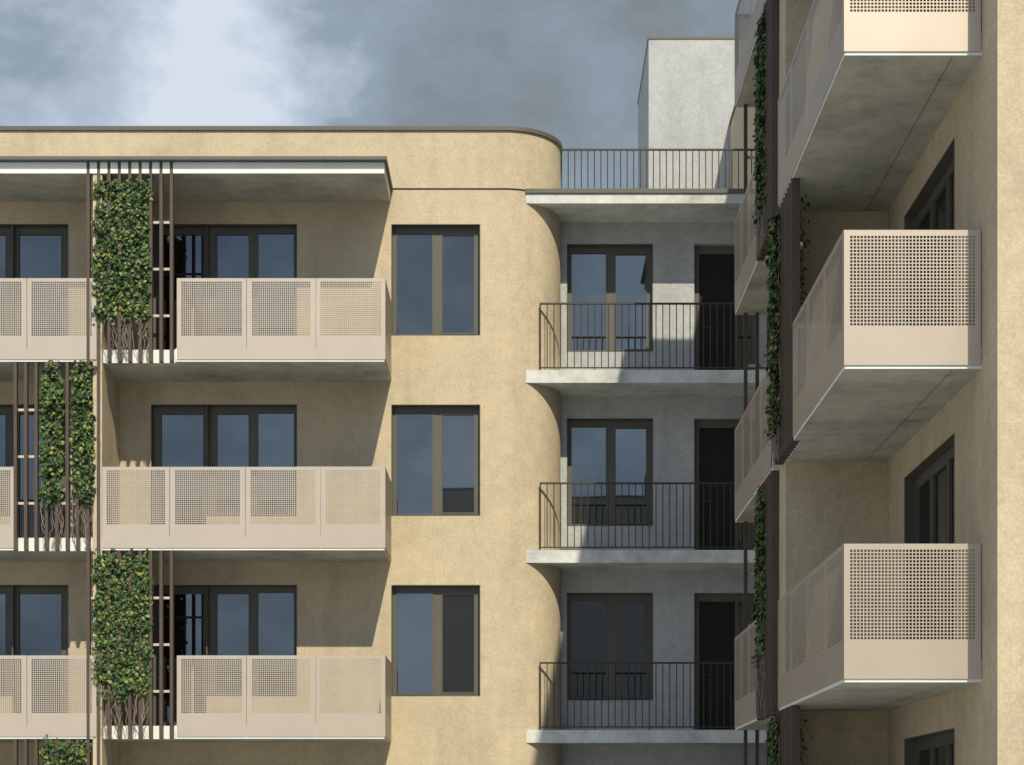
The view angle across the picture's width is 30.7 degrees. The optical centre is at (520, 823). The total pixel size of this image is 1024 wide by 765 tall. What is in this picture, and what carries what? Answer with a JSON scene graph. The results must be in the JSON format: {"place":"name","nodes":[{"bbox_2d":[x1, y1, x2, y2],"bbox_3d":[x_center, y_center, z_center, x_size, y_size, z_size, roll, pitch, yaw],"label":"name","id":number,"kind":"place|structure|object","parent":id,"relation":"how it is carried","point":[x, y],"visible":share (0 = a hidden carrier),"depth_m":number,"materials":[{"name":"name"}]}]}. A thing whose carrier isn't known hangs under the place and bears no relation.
{"place":"outdoors","nodes":[
{"label":"outdoors","id":0,"kind":"place"},
{"bbox_2d":[0,0,755,188],"label":"sky","id":1,"kind":"structure","parent":0,"point":[570,71],"materials":[{"name":"grey"}]},
{"bbox_2d":[526,36,773,764],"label":"apartment building","id":2,"kind":"structure","parent":0,"point":[646,380],"depth_m":33.10,"materials":[{"name":"concrete"}]},
{"bbox_2d":[567,593,652,699],"bbox_3d":[1.580,-3.155,33.197,1.528,1.908,0.206,0,0,0],"label":"window","id":3,"kind":"structure","parent":2,"relation":"in","point":[602,627],"depth_m":33.25,"materials":[{"name":"glass"}]},
{"bbox_2d":[567,418,652,525],"bbox_3d":[1.580,-6.255,33.197,1.528,1.908,0.206,0,0,0],"label":"window","id":4,"kind":"structure","parent":2,"relation":"in","point":[598,449],"depth_m":33.25,"materials":[{"name":"glass"}]},
{"bbox_2d":[567,244,652,350],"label":"window","id":5,"kind":"structure","parent":2,"relation":"in","point":[596,273],"depth_m":33.25,"materials":[{"name":"glass"}]},
{"bbox_2d":[694,594,754,729],"bbox_3d":[3.640,-2.870,33.255,1.112,2.472,0.090,0,0,0],"label":"entrance door","id":6,"kind":"structure","parent":2,"relation":"in","point":[718,618],"depth_m":33.26,"materials":[{"name":"metal"}]},
{"bbox_2d":[694,420,754,549],"bbox_3d":[3.640,-5.970,33.255,1.112,2.472,0.090,0,0,0],"label":"entrance door","id":7,"kind":"structure","parent":2,"relation":"in","point":[714,440],"depth_m":33.26,"materials":[{"name":"metal"}]},
{"bbox_2d":[694,247,754,369],"bbox_3d":[3.640,-9.070,33.255,1.112,2.472,0.090,0,0,0],"label":"entrance door","id":8,"kind":"structure","parent":2,"relation":"in","point":[714,267],"depth_m":33.26,"materials":[{"name":"metal"}]},
{"label":"ground","id":9,"kind":"structure","parent":0,"visible":0},
{"bbox_2d":[0,126,561,764],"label":"apartment building","id":10,"kind":"structure","parent":9,"relation":"on","point":[326,444],"depth_m":32.00,"materials":[{"name":"paint"}]},
{"bbox_2d":[0,585,11,695],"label":"window","id":11,"kind":"structure","parent":10,"relation":"in","point":[5,590],"depth_m":32.13,"materials":[{"name":"metal"}]},
{"bbox_2d":[0,404,11,515],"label":"window","id":12,"kind":"structure","parent":10,"relation":"in","point":[5,409],"depth_m":32.13,"materials":[{"name":"glass"}]},
{"bbox_2d":[0,224,11,333],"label":"window","id":13,"kind":"structure","parent":10,"relation":"in","point":[5,229],"depth_m":32.13,"materials":[{"name":"glass"}]},
{"bbox_2d":[12,404,65,537],"bbox_3d":[-8.260,-5.980,32.097,0.958,2.458,0.206,0,0,0],"label":"balcony door","id":14,"kind":"structure","parent":10,"relation":"in","point":[20,406],"depth_m":32.16,"materials":[{"name":"metal"}]},
{"bbox_2d":[12,585,67,712],"bbox_3d":[-8.260,-2.880,32.097,0.958,2.458,0.206,0,0,0],"label":"balcony door","id":15,"kind":"structure","parent":10,"relation":"in","point":[39,612],"depth_m":32.16,"materials":[{"name":"glass"}]},
{"bbox_2d":[12,224,67,335],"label":"balcony door","id":16,"kind":"structure","parent":10,"relation":"in","point":[38,250],"depth_m":32.16,"materials":[{"name":"glass"}]},
{"bbox_2d":[38,360,65,549],"bbox_3d":[-7.712,-6.057,30.633,0.430,3.126,0.445,0,0,42],"label":"climbing plant","id":17,"kind":"object","parent":10,"relation":"attached to","point":[49,401],"visible":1,"depth_m":30.56,"materials":[{"name":"green plant"}]},
{"bbox_2d":[39,734,91,764],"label":"climbing plant","id":18,"kind":"object","parent":10,"relation":"attached to","point":[72,753],"visible":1,"depth_m":30.58,"materials":[{"name":"green plant"}]},
{"bbox_2d":[68,360,96,550],"bbox_3d":[-7.193,-6.053,30.619,0.480,3.144,0.392,0,0,-24],"label":"climbing plant","id":19,"kind":"object","parent":10,"relation":"attached to","point":[82,450],"visible":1,"depth_m":30.56,"materials":[{"name":"green plant"}]},
{"bbox_2d":[90,548,153,739],"bbox_3d":[-6.563,-2.960,30.624,1.066,3.165,0.318,0,0,0],"label":"climbing plant","id":20,"kind":"object","parent":10,"relation":"attached to","point":[129,622],"visible":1,"depth_m":30.58,"materials":[{"name":"green plant"}]},
{"bbox_2d":[90,175,153,362],"bbox_3d":[-6.561,-9.124,30.622,1.052,3.079,0.344,0,0,0],"label":"climbing plant","id":21,"kind":"object","parent":10,"relation":"attached to","point":[136,246],"visible":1,"depth_m":30.58,"materials":[{"name":"green plant"}]},
{"bbox_2d":[151,404,206,523],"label":"balcony door","id":22,"kind":"structure","parent":10,"relation":"in","point":[178,431],"depth_m":32.16,"materials":[{"name":"glass"}]},
{"bbox_2d":[153,585,206,725],"bbox_3d":[-5.880,-2.880,32.097,0.958,2.458,0.206,0,0,0],"label":"balcony door","id":23,"kind":"structure","parent":10,"relation":"in","point":[190,601],"depth_m":32.16,"materials":[{"name":"glass"}]},
{"bbox_2d":[153,224,206,349],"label":"balcony door","id":24,"kind":"structure","parent":10,"relation":"in","point":[190,240],"depth_m":32.16,"materials":[{"name":"metal"}]},
{"bbox_2d":[207,585,296,695],"bbox_3d":[-4.625,-3.155,32.097,1.548,1.908,0.206,0,0,0],"label":"window","id":25,"kind":"structure","parent":10,"relation":"in","point":[246,620],"depth_m":32.16,"materials":[{"name":"glass"}]},
{"bbox_2d":[207,404,296,515],"bbox_3d":[-4.625,-6.255,32.097,1.548,1.908,0.206,0,0,0],"label":"window","id":26,"kind":"structure","parent":10,"relation":"in","point":[238,435],"depth_m":32.16,"materials":[{"name":"glass"}]},
{"bbox_2d":[207,224,296,333],"bbox_3d":[-4.625,-9.355,32.097,1.548,1.908,0.206,0,0,0],"label":"window","id":27,"kind":"structure","parent":10,"relation":"in","point":[246,251],"depth_m":32.16,"materials":[{"name":"glass"}]},
{"bbox_2d":[391,585,479,695],"bbox_3d":[-1.465,-3.155,32.097,1.528,1.908,0.206,0,0,0],"label":"window","id":28,"kind":"structure","parent":10,"relation":"in","point":[435,629],"depth_m":32.16,"materials":[{"name":"glass"}]},
{"bbox_2d":[391,404,479,515],"bbox_3d":[-1.465,-6.255,32.097,1.528,1.908,0.206,0,0,0],"label":"window","id":29,"kind":"structure","parent":10,"relation":"in","point":[435,448],"depth_m":32.16,"materials":[{"name":"glass"}]},
{"bbox_2d":[391,224,479,334],"bbox_3d":[-1.465,-9.355,32.097,1.528,1.908,0.206,0,0,0],"label":"window","id":30,"kind":"structure","parent":10,"relation":"in","point":[435,268],"depth_m":32.16,"materials":[{"name":"glass"}]},
{"bbox_2d":[729,0,1023,764],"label":"apartment building","id":31,"kind":"structure","parent":9,"relation":"on","point":[893,476],"depth_m":20.02,"materials":[{"name":"paint"}]},
{"bbox_2d":[751,5,766,256],"bbox_3d":[3.181,-9.152,24.615,0.235,3.118,0.918,0,0,0],"label":"climbing plant","id":32,"kind":"object","parent":31,"relation":"attached to","point":[760,115],"visible":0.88,"depth_m":24.51,"materials":[{"name":"green plant"}]},
{"bbox_2d":[751,478,766,719],"bbox_3d":[3.171,-2.946,24.625,0.233,3.128,0.920,0,0,0],"label":"climbing plant","id":33,"kind":"object","parent":31,"relation":"attached to","point":[760,542],"visible":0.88,"depth_m":24.50,"materials":[{"name":"green plant"}]},
{"bbox_2d":[764,195,811,464],"bbox_3d":[3.256,-6.042,22.780,0.486,3.126,1.312,0,0,0],"label":"climbing plant","id":34,"kind":"object","parent":31,"relation":"attached to","point":[774,303],"visible":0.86,"depth_m":22.92,"materials":[{"name":"green plant"}]},
{"bbox_2d":[765,710,812,764],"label":"climbing plant","id":35,"kind":"object","parent":31,"relation":"attached to","point":[774,754],"visible":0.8,"depth_m":22.94,"materials":[{"name":"green plant"}]},
{"bbox_2d":[904,0,953,11],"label":"balcony door","id":36,"kind":"structure","parent":31,"relation":"in","point":[904,0],"depth_m":21.29,"materials":[{"name":"metal"}]},
{"bbox_2d":[904,728,954,764],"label":"balcony door","id":37,"kind":"structure","parent":31,"relation":"in","point":[936,748],"depth_m":21.16,"materials":[{"name":"metal"}]},
{"bbox_2d":[904,433,954,638],"bbox_3d":[4.652,-2.880,20.830,0.206,2.458,2.538,0,0,0],"label":"balcony door","id":38,"kind":"structure","parent":31,"relation":"in","point":[935,475],"depth_m":21.16,"materials":[{"name":"metal"}]},
{"bbox_2d":[904,138,954,325],"bbox_3d":[4.652,-5.980,20.830,0.206,2.458,2.538,0,0,0],"label":"balcony door","id":39,"kind":"structure","parent":31,"relation":"in","point":[938,211],"depth_m":21.06,"materials":[{"name":"metal"}]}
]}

